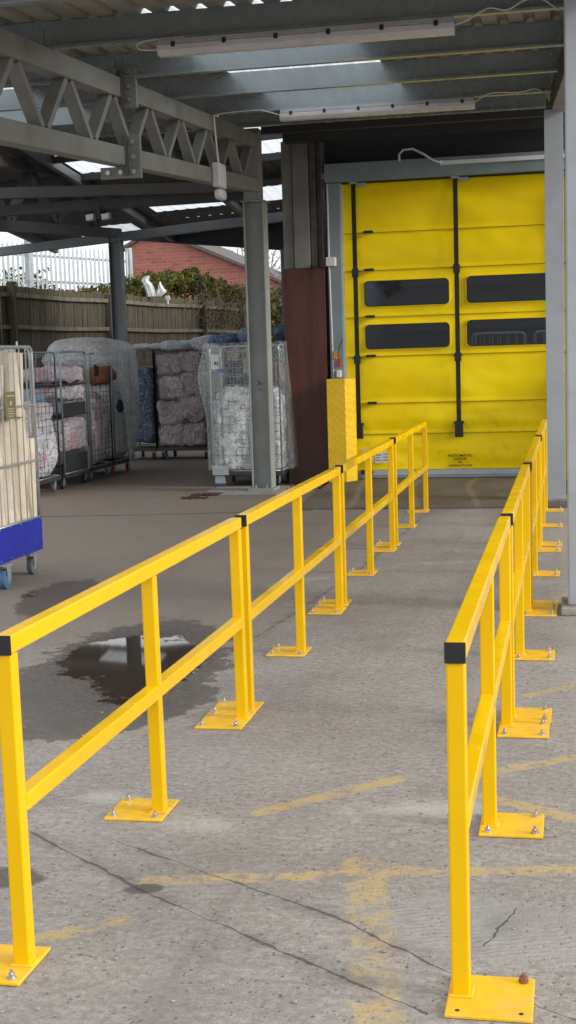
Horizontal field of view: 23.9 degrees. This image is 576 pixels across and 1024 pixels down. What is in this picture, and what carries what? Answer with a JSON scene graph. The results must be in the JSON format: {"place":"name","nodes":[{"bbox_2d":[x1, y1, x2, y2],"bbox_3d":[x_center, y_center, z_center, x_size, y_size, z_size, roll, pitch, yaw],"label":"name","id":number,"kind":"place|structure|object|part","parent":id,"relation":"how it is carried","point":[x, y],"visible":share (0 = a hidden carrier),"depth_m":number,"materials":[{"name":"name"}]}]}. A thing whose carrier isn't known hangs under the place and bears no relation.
{"place":"outdoors","nodes":[
{"label":"outdoors","id":0,"kind":"place"},
{"bbox_2d":[0,152,280,291],"label":"sky","id":1,"kind":"structure","parent":0,"point":[4,236],"materials":[{"name":"white"}]},
{"bbox_2d":[124,241,281,384],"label":"brick house","id":2,"kind":"structure","parent":0,"point":[160,257],"depth_m":46.01,"materials":[{"name":"red brick"}]},
{"bbox_2d":[280,249,285,361],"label":"steel column","id":3,"kind":"structure","parent":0,"point":[282,258],"depth_m":24.16,"materials":[{"name":"metal"}]},
{"bbox_2d":[0,442,575,1023],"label":"ground","id":4,"kind":"structure","parent":0,"point":[224,934],"depth_m":5.16,"materials":[{"name":"concrete"}]},
{"bbox_2d":[0,342,42,588],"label":"roll cage","id":5,"kind":"object","parent":4,"relation":"on","point":[21,538],"visible":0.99,"depth_m":10.19,"materials":[{"name":"metal"}]},
{"bbox_2d":[0,365,2,420],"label":"card roll","id":6,"kind":"object","parent":5,"relation":"in","point":[0,392],"visible":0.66,"depth_m":10.08,"materials":[{"name":"beige cardboard"}]},
{"bbox_2d":[0,433,7,526],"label":"card sheet","id":7,"kind":"object","parent":5,"relation":"in","point":[3,485],"visible":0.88,"depth_m":9.95,"materials":[{"name":"beige cardboard"}]},
{"bbox_2d":[0,419,19,524],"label":"card sheet","id":8,"kind":"object","parent":5,"relation":"in","point":[9,469],"visible":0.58,"depth_m":10.15,"materials":[{"name":"beige cardboard"}]},
{"bbox_2d":[0,352,22,417],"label":"card sheet","id":9,"kind":"object","parent":5,"relation":"in","point":[10,376],"visible":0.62,"depth_m":10.19,"materials":[{"name":"beige cardboard"}]},
{"bbox_2d":[5,409,29,520],"bbox_3d":[-2.039,-0.361,10.402,0.135,0.860,0.244,0,7,18],"label":"card sheet","id":10,"kind":"object","parent":5,"relation":"in","point":[21,468],"visible":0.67,"depth_m":10.34,"materials":[{"name":"beige cardboard"}]},
{"bbox_2d":[27,438,36,517],"bbox_3d":[-1.999,-0.256,10.489,0.127,0.629,0.166,0,7,12],"label":"card roll","id":11,"kind":"object","parent":5,"relation":"in","point":[29,489],"visible":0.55,"depth_m":10.45,"materials":[{"name":"beige cardboard"}]},
{"bbox_2d":[0,267,59,290],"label":"bush","id":12,"kind":"object","parent":4,"relation":"on","point":[35,277],"visible":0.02,"depth_m":37.67,"materials":[{"name":"green plant"}]},
{"bbox_2d":[23,351,60,490],"bbox_3d":[-3.382,-1.096,16.942,0.830,1.760,0.790,0,7,12],"label":"roll cage","id":13,"kind":"object","parent":4,"relation":"on","point":[49,479],"visible":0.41,"depth_m":17.10,"materials":[{"name":"metal"}]},
{"bbox_2d":[23,400,57,476],"bbox_3d":[-3.374,-0.918,16.963,0.871,0.977,0.802,0,7,12],"label":"laundry heap","id":14,"kind":"object","parent":13,"relation":"on","point":[50,454],"visible":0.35,"depth_m":16.84,"materials":[{"name":"white fabric"}]},
{"bbox_2d":[23,391,45,402],"bbox_3d":[-3.259,-1.390,16.978,0.472,0.226,0.502,0,7,12],"label":"cloth bundle","id":15,"kind":"object","parent":14,"relation":"on","point":[41,398],"visible":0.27,"depth_m":16.85,"materials":[{"name":"blue fabric"}]},
{"bbox_2d":[23,351,90,488],"bbox_3d":[-3.191,-1.218,17.916,0.870,1.767,0.970,0,7,12],"label":"roll cage","id":16,"kind":"object","parent":4,"relation":"on","point":[77,463],"visible":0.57,"depth_m":17.81,"materials":[{"name":"metal"}]},
{"bbox_2d":[23,365,82,383],"bbox_3d":[-3.148,-1.789,17.845,0.804,0.258,0.895,0,7,12],"label":"laundry heap","id":17,"kind":"object","parent":16,"relation":"on","point":[72,374],"visible":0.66,"depth_m":17.48,"materials":[{"name":"fabric"}]},
{"bbox_2d":[23,384,83,402],"bbox_3d":[-3.138,-1.551,17.879,0.802,0.259,0.902,0,7,12],"label":"laundry heap","id":18,"kind":"object","parent":16,"relation":"on","point":[72,392],"visible":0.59,"depth_m":17.51,"materials":[{"name":"white fabric"}]},
{"bbox_2d":[51,415,86,454],"bbox_3d":[-3.124,-1.024,17.932,0.814,0.527,0.895,0,7,12],"label":"laundry heap","id":19,"kind":"object","parent":16,"relation":"on","point":[75,433],"visible":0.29,"depth_m":17.68,"materials":[{"name":"fabric"}]},
{"bbox_2d":[0,240,132,344],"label":"palisade fence","id":20,"kind":"object","parent":4,"relation":"on","point":[28,274],"visible":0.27,"depth_m":30.74,"materials":[{"name":"grey metal"}]},
{"bbox_2d":[33,353,113,480],"bbox_3d":[-2.976,-1.323,18.898,0.830,1.740,0.890,0,7,12],"label":"roll cage","id":21,"kind":"object","parent":4,"relation":"on","point":[102,465],"visible":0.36,"depth_m":18.83,"materials":[{"name":"metal"}]},
{"bbox_2d":[49,391,108,465],"bbox_3d":[-2.965,-1.164,18.906,0.844,0.999,0.907,0,7,12],"label":"laundry heap","id":22,"kind":"object","parent":21,"relation":"on","point":[96,427],"visible":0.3,"depth_m":18.68,"materials":[{"name":"fabric"}]},
{"bbox_2d":[94,364,98,375],"bbox_3d":[-2.615,-1.933,18.595,0.005,0.160,0.160,0,7,12],"label":"tag plate","id":23,"kind":"object","parent":21,"relation":"hanging from","point":[96,372],"visible":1,"depth_m":18.59,"materials":[{"name":"black plastic"}]},
{"bbox_2d":[90,366,133,474],"bbox_3d":[-2.787,-1.434,19.812,0.830,1.740,0.830,0,7,12],"label":"roll cage","id":24,"kind":"object","parent":4,"relation":"on","point":[122,460],"visible":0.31,"depth_m":19.50,"materials":[{"name":"metal"}]},
{"bbox_2d":[42,337,139,461],"bbox_3d":[-2.788,-1.592,19.528,1.050,1.811,2.049,0,7,12],"label":"polythene cover","id":25,"kind":"object","parent":24,"relation":"on","point":[119,357],"visible":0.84,"depth_m":19.25,"materials":[{"name":"clear plastic"}]},
{"bbox_2d":[79,383,127,458],"bbox_3d":[-2.738,-1.336,19.817,0.738,1.119,0.803,0,7,12],"label":"laundry heap","id":26,"kind":"object","parent":24,"relation":"on","point":[119,430],"visible":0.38,"depth_m":19.60,"materials":[{"name":"white fabric"}]},
{"bbox_2d":[83,366,116,385],"bbox_3d":[-2.688,-1.972,19.598,0.429,0.327,0.502,0,7,12],"label":"cloth bundle","id":27,"kind":"object","parent":26,"relation":"on","point":[105,375],"visible":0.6,"depth_m":19.41,"materials":[{"name":"brown fabric"}]},
{"bbox_2d":[116,399,123,411],"bbox_3d":[-2.583,-1.548,19.837,0.472,0.277,0.573,0,7,12],"label":"cloth bundle","id":28,"kind":"object","parent":24,"relation":"in","point":[119,407],"visible":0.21,"depth_m":19.63,"materials":[{"name":"blue fabric"}]},
{"bbox_2d":[108,237,135,456],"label":"steel column","id":29,"kind":"structure","parent":4,"relation":"on","point":[117,290],"depth_m":22.75,"materials":[{"name":"metal"}]},
{"bbox_2d":[0,281,247,368],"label":"timber fence","id":30,"kind":"object","parent":4,"relation":"on","point":[39,320],"visible":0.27,"depth_m":27.84,"materials":[{"name":"brown wood"}]},
{"bbox_2d":[141,276,155,296],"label":"plastic bag","id":31,"kind":"object","parent":30,"relation":"attached to","point":[150,291],"visible":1,"depth_m":30.39,"materials":[{"name":"white plastic"}]},
{"bbox_2d":[156,282,166,295],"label":"plastic bag","id":32,"kind":"object","parent":30,"relation":"attached to","point":[161,290],"visible":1,"depth_m":30.35,"materials":[{"name":"white plastic"}]},
{"bbox_2d":[165,296,169,304],"bbox_3d":[-2.686,-4.732,30.453,0.100,0.200,0.050,0,7,12],"label":"white scrap","id":33,"kind":"object","parent":30,"relation":"attached to","point":[167,298],"visible":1,"depth_m":30.43,"materials":[{"name":"plastic"}]},
{"bbox_2d":[65,265,282,329],"bbox_3d":[-2.664,-5.171,34.118,3.627,1.886,11.167,0,7,18],"label":"hedge shrub","id":34,"kind":"object","parent":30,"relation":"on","point":[193,282],"visible":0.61,"depth_m":33.16,"materials":[{"name":"green plant"}]},
{"bbox_2d":[0,517,252,985],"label":"guard rail","id":35,"kind":"object","parent":4,"relation":"on","point":[22,956],"visible":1,"depth_m":4.33,"materials":[{"name":"yellow metal"}]},
{"bbox_2d":[135,349,167,459],"bbox_3d":[-2.335,-1.789,22.483,0.570,1.810,0.830,0,7,12],"label":"roll cage","id":36,"kind":"object","parent":4,"relation":"on","point":[142,448],"visible":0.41,"depth_m":22.11,"materials":[{"name":"metal"}]},
{"bbox_2d":[134,343,161,351],"bbox_3d":[-2.308,-2.688,22.276,0.852,0.138,0.860,0,7,12],"label":"polythene cover","id":37,"kind":"object","parent":36,"relation":"on","point":[141,347],"visible":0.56,"depth_m":21.91,"materials":[{"name":"plastic"}]},
{"bbox_2d":[137,367,159,442],"bbox_3d":[-2.333,-1.763,22.481,0.514,1.251,0.649,0,7,12],"label":"laundry heap","id":38,"kind":"object","parent":36,"relation":"in","point":[149,413],"visible":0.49,"depth_m":22.19,"materials":[{"name":"blue fabric"}]},
{"bbox_2d":[153,347,217,459],"bbox_3d":[-1.630,-1.794,22.336,0.890,1.810,0.830,0,7,12],"label":"roll cage","id":39,"kind":"object","parent":4,"relation":"on","point":[174,449],"visible":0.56,"depth_m":22.00,"materials":[{"name":"metal"}]},
{"bbox_2d":[158,424,185,446],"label":"laundry bag","id":40,"kind":"object","parent":39,"relation":"in","point":[169,435],"visible":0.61,"depth_m":22.01,"materials":[{"name":"fabric"}]},
{"bbox_2d":[157,400,188,425],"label":"laundry bag","id":41,"kind":"object","parent":40,"relation":"on","point":[171,412],"visible":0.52,"depth_m":21.97,"materials":[{"name":"fabric"}]},
{"bbox_2d":[157,375,185,400],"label":"laundry bag","id":42,"kind":"object","parent":41,"relation":"on","point":[172,388],"visible":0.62,"depth_m":21.92,"materials":[{"name":"fabric"}]},
{"bbox_2d":[156,350,183,375],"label":"laundry bag","id":43,"kind":"object","parent":42,"relation":"on","point":[168,362],"visible":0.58,"depth_m":21.88,"materials":[{"name":"fabric"}]},
{"bbox_2d":[158,340,191,350],"bbox_3d":[-1.728,-2.701,22.138,0.745,0.182,0.886,0,7,12],"label":"polythene cover","id":44,"kind":"object","parent":39,"relation":"on","point":[172,345],"visible":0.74,"depth_m":21.77,"materials":[{"name":"plastic"}]},
{"bbox_2d":[183,421,214,445],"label":"laundry bag","id":45,"kind":"object","parent":39,"relation":"in","point":[194,434],"visible":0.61,"depth_m":21.94,"materials":[{"name":"fabric"}]},
{"bbox_2d":[180,394,215,422],"bbox_3d":[-1.437,-1.707,22.222,0.513,0.525,0.780,0,7,12],"label":"laundry bag","id":46,"kind":"object","parent":45,"relation":"on","point":[195,409],"visible":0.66,"depth_m":21.88,"materials":[{"name":"fabric"}]},
{"bbox_2d":[181,369,215,396],"bbox_3d":[-1.452,-2.096,22.189,0.509,0.523,0.764,0,7,12],"label":"laundry bag","id":47,"kind":"object","parent":46,"relation":"on","point":[195,384],"visible":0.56,"depth_m":21.83,"materials":[{"name":"fabric"}]},
{"bbox_2d":[178,349,213,374],"bbox_3d":[-1.470,-2.430,22.132,0.530,0.484,0.759,0,7,12],"label":"laundry bag","id":48,"kind":"object","parent":47,"relation":"on","point":[193,362],"visible":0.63,"depth_m":21.79,"materials":[{"name":"fabric"}]},
{"bbox_2d":[189,335,227,350],"bbox_3d":[-1.206,-2.721,22.026,0.777,0.283,0.838,0,7,12],"label":"polythene cover","id":49,"kind":"object","parent":39,"relation":"on","point":[199,343],"visible":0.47,"depth_m":21.70,"materials":[{"name":"plastic"}]},
{"bbox_2d":[181,492,222,498],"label":"dead leaves","id":50,"kind":"object","parent":4,"relation":"on","point":[197,495],"visible":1,"depth_m":16.10,"materials":[{"name":"brown plant"}]},
{"bbox_2d":[207,345,278,465],"bbox_3d":[-0.601,-1.425,18.979,0.830,1.780,0.790,0,7,12],"label":"roll cage","id":51,"kind":"object","parent":4,"relation":"on","point":[235,351],"visible":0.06,"depth_m":18.70,"materials":[{"name":"metal"}]},
{"bbox_2d":[208,332,239,348],"bbox_3d":[-0.880,-2.360,18.778,0.438,0.230,0.509,0,7,12],"label":"cloth bundle","id":52,"kind":"object","parent":51,"relation":"on","point":[224,339],"visible":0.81,"depth_m":18.60,"materials":[{"name":"blue fabric"}]},
{"bbox_2d":[217,361,248,392],"bbox_3d":[-0.598,-1.430,18.988,0.766,1.365,0.720,0,7,12],"label":"laundry heap","id":53,"kind":"object","parent":51,"relation":"on","point":[235,373],"visible":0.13,"depth_m":18.64,"materials":[{"name":"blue fabric"}]},
{"bbox_2d":[237,327,246,344],"bbox_3d":[-0.483,-2.412,18.737,0.451,0.309,0.541,0,7,12],"label":"cloth bundle","id":54,"kind":"object","parent":51,"relation":"on","point":[242,336],"visible":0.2,"depth_m":18.57,"materials":[{"name":"blue fabric"}]},
{"bbox_2d":[209,344,288,486],"bbox_3d":[-0.449,-1.243,17.398,0.910,1.770,0.825,0,7,12],"label":"roll cage","id":55,"kind":"object","parent":4,"relation":"on","point":[220,473],"visible":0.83,"depth_m":17.07,"materials":[{"name":"grey metal"}]},
{"bbox_2d":[215,442,248,469],"bbox_3d":[-0.636,-0.782,17.467,0.558,0.426,0.747,0,7,12],"label":"laundry bag","id":56,"kind":"object","parent":55,"relation":"in","point":[240,457],"visible":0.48,"depth_m":17.12,"materials":[{"name":"white fabric"}]},
{"bbox_2d":[213,421,248,445],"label":"laundry bag","id":57,"kind":"object","parent":56,"relation":"on","point":[238,428],"visible":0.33,"depth_m":17.09,"materials":[{"name":"white fabric"}]},
{"bbox_2d":[213,400,246,424],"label":"laundry bag","id":58,"kind":"object","parent":57,"relation":"on","point":[233,410],"visible":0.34,"depth_m":17.06,"materials":[{"name":"white fabric"}]},
{"bbox_2d":[216,385,284,407],"bbox_3d":[-0.460,-1.453,17.351,0.839,0.336,0.744,0,7,12],"label":"laundry bag","id":59,"kind":"object","parent":58,"relation":"on","point":[240,396],"visible":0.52,"depth_m":17.03,"materials":[{"name":"white fabric"}]},
{"bbox_2d":[247,437,288,469],"bbox_3d":[-0.250,-0.795,17.387,0.532,0.448,0.753,0,7,12],"label":"laundry bag","id":60,"kind":"object","parent":55,"relation":"in","point":[277,451],"visible":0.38,"depth_m":17.09,"materials":[{"name":"white fabric"}]},
{"bbox_2d":[246,415,287,442],"bbox_3d":[-0.251,-1.073,17.355,0.525,0.462,0.756,0,7,12],"label":"laundry bag","id":61,"kind":"object","parent":60,"relation":"on","point":[277,431],"visible":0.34,"depth_m":17.05,"materials":[{"name":"white fabric"}]},
{"bbox_2d":[247,392,286,419],"bbox_3d":[-0.261,-1.341,17.330,0.528,0.436,0.756,0,7,12],"label":"laundry bag","id":62,"kind":"object","parent":61,"relation":"on","point":[276,408],"visible":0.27,"depth_m":17.03,"materials":[{"name":"white fabric"}]},
{"bbox_2d":[206,486,293,494],"bbox_3d":[-0.363,-0.260,16.525,1.250,0.012,0.950,0,7,12],"label":"column base","id":63,"kind":"object","parent":4,"relation":"on","point":[241,490],"depth_m":16.42,"materials":[{"name":"metal"}]},
{"bbox_2d":[240,128,279,490],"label":"steel column","id":64,"kind":"structure","parent":63,"relation":"on","point":[257,280],"depth_m":16.30,"materials":[{"name":"grey metal"}]},
{"bbox_2d":[228,247,280,269],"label":"bare tree","id":65,"kind":"object","parent":4,"relation":"on","point":[274,265],"visible":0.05,"depth_m":61.54,"materials":[{"name":"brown plant"}]},
{"bbox_2d":[269,262,280,290],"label":"bare tree","id":66,"kind":"object","parent":4,"relation":"on","point":[275,272],"visible":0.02,"depth_m":46.33,"materials":[{"name":"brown plant"}]},
{"bbox_2d":[270,286,283,381],"bbox_3d":[-0.154,-4.589,38.518,2.392,3.588,3.014,-2,7,-6],"label":"bush","id":67,"kind":"object","parent":4,"relation":"on","point":[279,309],"visible":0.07,"depth_m":37.80,"materials":[{"name":"green plant"}]},
{"bbox_2d":[208,466,345,714],"bbox_3d":[-0.010,0.318,7.425,0.213,0.915,2.625,0,7,12],"label":"guard rail","id":68,"kind":"object","parent":4,"relation":"on","point":[273,593],"visible":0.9,"depth_m":7.36,"materials":[{"name":"yellow metal"}]},
{"bbox_2d":[273,342,285,390],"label":"roll cage","id":69,"kind":"object","parent":4,"relation":"on","point":[279,359],"visible":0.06,"depth_m":19.54,"materials":[{"name":"metal"}]},
{"bbox_2d":[272,323,284,342],"bbox_3d":[0.027,-2.557,19.534,0.502,0.342,0.537,0,7,12],"label":"cloth bundle","id":70,"kind":"object","parent":69,"relation":"on","point":[278,331],"visible":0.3,"depth_m":19.37,"materials":[{"name":"blue fabric"}]},
{"bbox_2d":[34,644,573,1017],"bbox_3d":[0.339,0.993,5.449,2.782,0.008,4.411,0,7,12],"label":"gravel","id":71,"kind":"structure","parent":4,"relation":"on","point":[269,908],"depth_m":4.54,"materials":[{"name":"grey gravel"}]},
{"bbox_2d":[314,439,396,606],"bbox_3d":[0.527,0.003,10.021,0.213,0.915,2.625,0,7,12],"label":"guard rail","id":72,"kind":"object","parent":4,"relation":"on","point":[366,517],"visible":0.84,"depth_m":9.97,"materials":[{"name":"metal"}]},
{"bbox_2d":[375,421,429,546],"bbox_3d":[1.072,-0.317,12.667,0.213,0.915,2.625,0,7,12],"label":"guard rail","id":73,"kind":"object","parent":4,"relation":"on","point":[411,478],"visible":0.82,"depth_m":12.63,"materials":[{"name":"metal"}]},
{"bbox_2d":[280,107,564,483],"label":"warehouse building","id":74,"kind":"structure","parent":4,"relation":"on","point":[306,319],"depth_m":16.97,"materials":[{"name":"brown metal"}]},
{"bbox_2d":[0,127,283,256],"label":"canopy roof","id":75,"kind":"structure","parent":74,"relation":"attached to","point":[147,207],"depth_m":20.47,"materials":[{"name":"paint"}]},
{"bbox_2d":[0,155,121,237],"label":"roof truss","id":76,"kind":"object","parent":75,"relation":"attached to","point":[54,225],"visible":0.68,"depth_m":19.38,"materials":[{"name":"metal"}]},
{"bbox_2d":[85,207,110,221],"bbox_3d":[-2.321,-3.656,16.721,0.309,0.168,0.120,0,7,12],"label":"flood light","id":77,"kind":"object","parent":75,"relation":"attached to","point":[100,215],"visible":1,"depth_m":16.69,"materials":[{"name":"paint"}]},
{"bbox_2d":[321,150,565,477],"bbox_3d":[2.064,-2.337,16.747,3.240,3.940,0.230,0,7,12],"label":"speed door","id":78,"kind":"structure","parent":74,"relation":"attached to","point":[473,395],"depth_m":16.80,"materials":[{"name":"yellow plastic"}]},
{"bbox_2d":[326,184,335,378],"bbox_3d":[0.540,-2.829,16.874,0.120,2.420,0.098,0,7,12],"label":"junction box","id":79,"kind":"object","parent":78,"relation":"attached to","point":[330,261],"visible":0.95,"depth_m":16.86,"materials":[{"name":"white plastic"}]},
{"bbox_2d":[334,339,342,376],"bbox_3d":[0.630,-1.914,16.982,0.120,0.473,0.068,0,7,12],"label":"pull switch","id":80,"kind":"object","parent":78,"relation":"attached to","point":[339,372],"visible":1,"depth_m":16.97,"materials":[{"name":"white plastic"}]},
{"label":"window pane","id":81,"kind":"part","parent":78,"relation":"part of","materials":[{"name":"plastic"}]},
{"label":"window pane","id":82,"kind":"part","parent":78,"relation":"part of","materials":[{"name":"plastic"}]},
{"bbox_2d":[398,148,564,164],"bbox_3d":[2.437,-4.293,16.275,2.253,0.218,0.072,0,7,12],"label":"conduit","id":83,"kind":"object","parent":78,"relation":"attached to","point":[485,160],"depth_m":16.33,"materials":[{"name":"white plastic"}]},
{"label":"window pane","id":84,"kind":"part","parent":78,"relation":"part of","materials":[{"name":"plastic"}]},
{"label":"window pane","id":85,"kind":"part","parent":78,"relation":"part of","materials":[{"name":"plastic"}]},
{"bbox_2d":[302,477,566,508],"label":"ramp","id":86,"kind":"structure","parent":4,"relation":"on","point":[468,492],"depth_m":15.38,"materials":[{"name":"grey concrete"}]},
{"bbox_2d":[326,378,357,481],"bbox_3d":[0.674,-0.996,16.946,0.330,1.315,0.220,0,7,12],"label":"door guard","id":87,"kind":"object","parent":86,"relation":"on","point":[341,420],"visible":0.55,"depth_m":16.85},
{"bbox_2d":[544,109,566,500],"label":"steel column","id":88,"kind":"structure","parent":86,"relation":"on","point":[554,280],"depth_m":14.20,"materials":[{"name":"grey metal"}]},
{"bbox_2d":[0,0,564,143],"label":"canopy roof","id":89,"kind":"structure","parent":88,"relation":"on","point":[519,47],"depth_m":11.28,"materials":[{"name":"metal"}]},
{"bbox_2d":[0,28,258,191],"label":"roof truss","id":90,"kind":"object","parent":89,"relation":"attached to","point":[113,89],"visible":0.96,"depth_m":11.07,"materials":[{"name":"grey metal"}]},
{"bbox_2d":[212,115,226,200],"bbox_3d":[-0.706,-3.637,14.033,0.090,0.839,0.300,0,7,12],"label":"emergency light","id":91,"kind":"object","parent":90,"relation":"attached to","point":[219,175],"visible":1,"depth_m":13.95,"materials":[{"name":"white plastic"}]},
{"bbox_2d":[156,16,454,57],"bbox_3d":[0.105,-3.232,9.296,2.055,0.108,0.132,0,7,12],"label":"strip light","id":92,"kind":"object","parent":89,"relation":"hanging from","point":[322,36],"visible":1,"depth_m":9.24,"materials":[{"name":"white"}]},
{"bbox_2d":[136,36,184,50],"bbox_3d":[-0.884,-3.249,9.467,0.351,0.081,0.032,0,7,12],"label":"cable","id":93,"kind":"object","parent":92,"relation":"attached to","point":[153,40],"visible":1,"depth_m":9.47,"materials":[{"name":"white plastic"}]},
{"bbox_2d":[455,0,559,24],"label":"cable","id":94,"kind":"object","parent":92,"relation":"attached to","point":[548,2],"visible":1,"depth_m":8.97,"materials":[{"name":"white plastic"}]},
{"bbox_2d":[279,97,474,121],"bbox_3d":[0.882,-4.020,13.626,1.960,0.108,0.132,0,7,12],"label":"strip light","id":95,"kind":"object","parent":89,"relation":"hanging from","point":[380,109],"visible":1,"depth_m":13.57,"materials":[{"name":"white"}]},
{"bbox_2d":[215,110,278,114],"bbox_3d":[-0.425,-4.044,13.846,0.694,0.072,0.028,-1,7,9],"label":"cable","id":96,"kind":"object","parent":95,"relation":"attached to","point":[246,110],"visible":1,"depth_m":13.84,"materials":[{"name":"white plastic"}]},
{"bbox_2d":[475,88,542,101],"bbox_3d":[2.156,-4.072,13.308,0.672,0.092,0.054,0,7,17],"label":"cable","id":97,"kind":"object","parent":95,"relation":"attached to","point":[509,92],"visible":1,"depth_m":13.29,"materials":[{"name":"white plastic"}]},
{"bbox_2d":[565,373,566,478],"bbox_3d":[3.445,-1.015,16.368,0.400,1.315,0.220,0,7,12],"label":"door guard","id":98,"kind":"object","parent":86,"relation":"on","point":[565,426],"visible":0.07,"depth_m":16.29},
{"bbox_2d":[444,516,549,1023],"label":"guard rail","id":99,"kind":"object","parent":4,"relation":"on","point":[491,998],"visible":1,"depth_m":3.53,"materials":[{"name":"yellow metal"}]},
{"bbox_2d":[501,464,556,722],"bbox_3d":[1.287,0.309,7.155,0.213,0.915,2.625,0,7,12],"label":"guard rail","id":100,"kind":"object","parent":4,"relation":"on","point":[517,507],"visible":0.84,"depth_m":7.13,"materials":[{"name":"yellow metal"}]},
{"bbox_2d":[523,436,560,608],"bbox_3d":[1.832,-0.005,9.750,0.213,0.915,2.625,0,7,12],"label":"guard rail","id":101,"kind":"object","parent":4,"relation":"on","point":[533,459],"visible":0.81,"depth_m":9.72,"materials":[{"name":"metal"}]},
{"bbox_2d":[535,419,563,546],"bbox_3d":[2.387,-0.326,12.393,0.213,0.915,2.625,0,7,12],"label":"guard rail","id":102,"kind":"object","parent":4,"relation":"on","point":[542,431],"visible":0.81,"depth_m":12.37,"materials":[{"name":"metal"}]},
{"bbox_2d":[561,0,575,615],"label":"steel column","id":103,"kind":"structure","parent":4,"relation":"on","point":[568,605],"depth_m":8.10,"materials":[{"name":"grey metal"}]}
]}

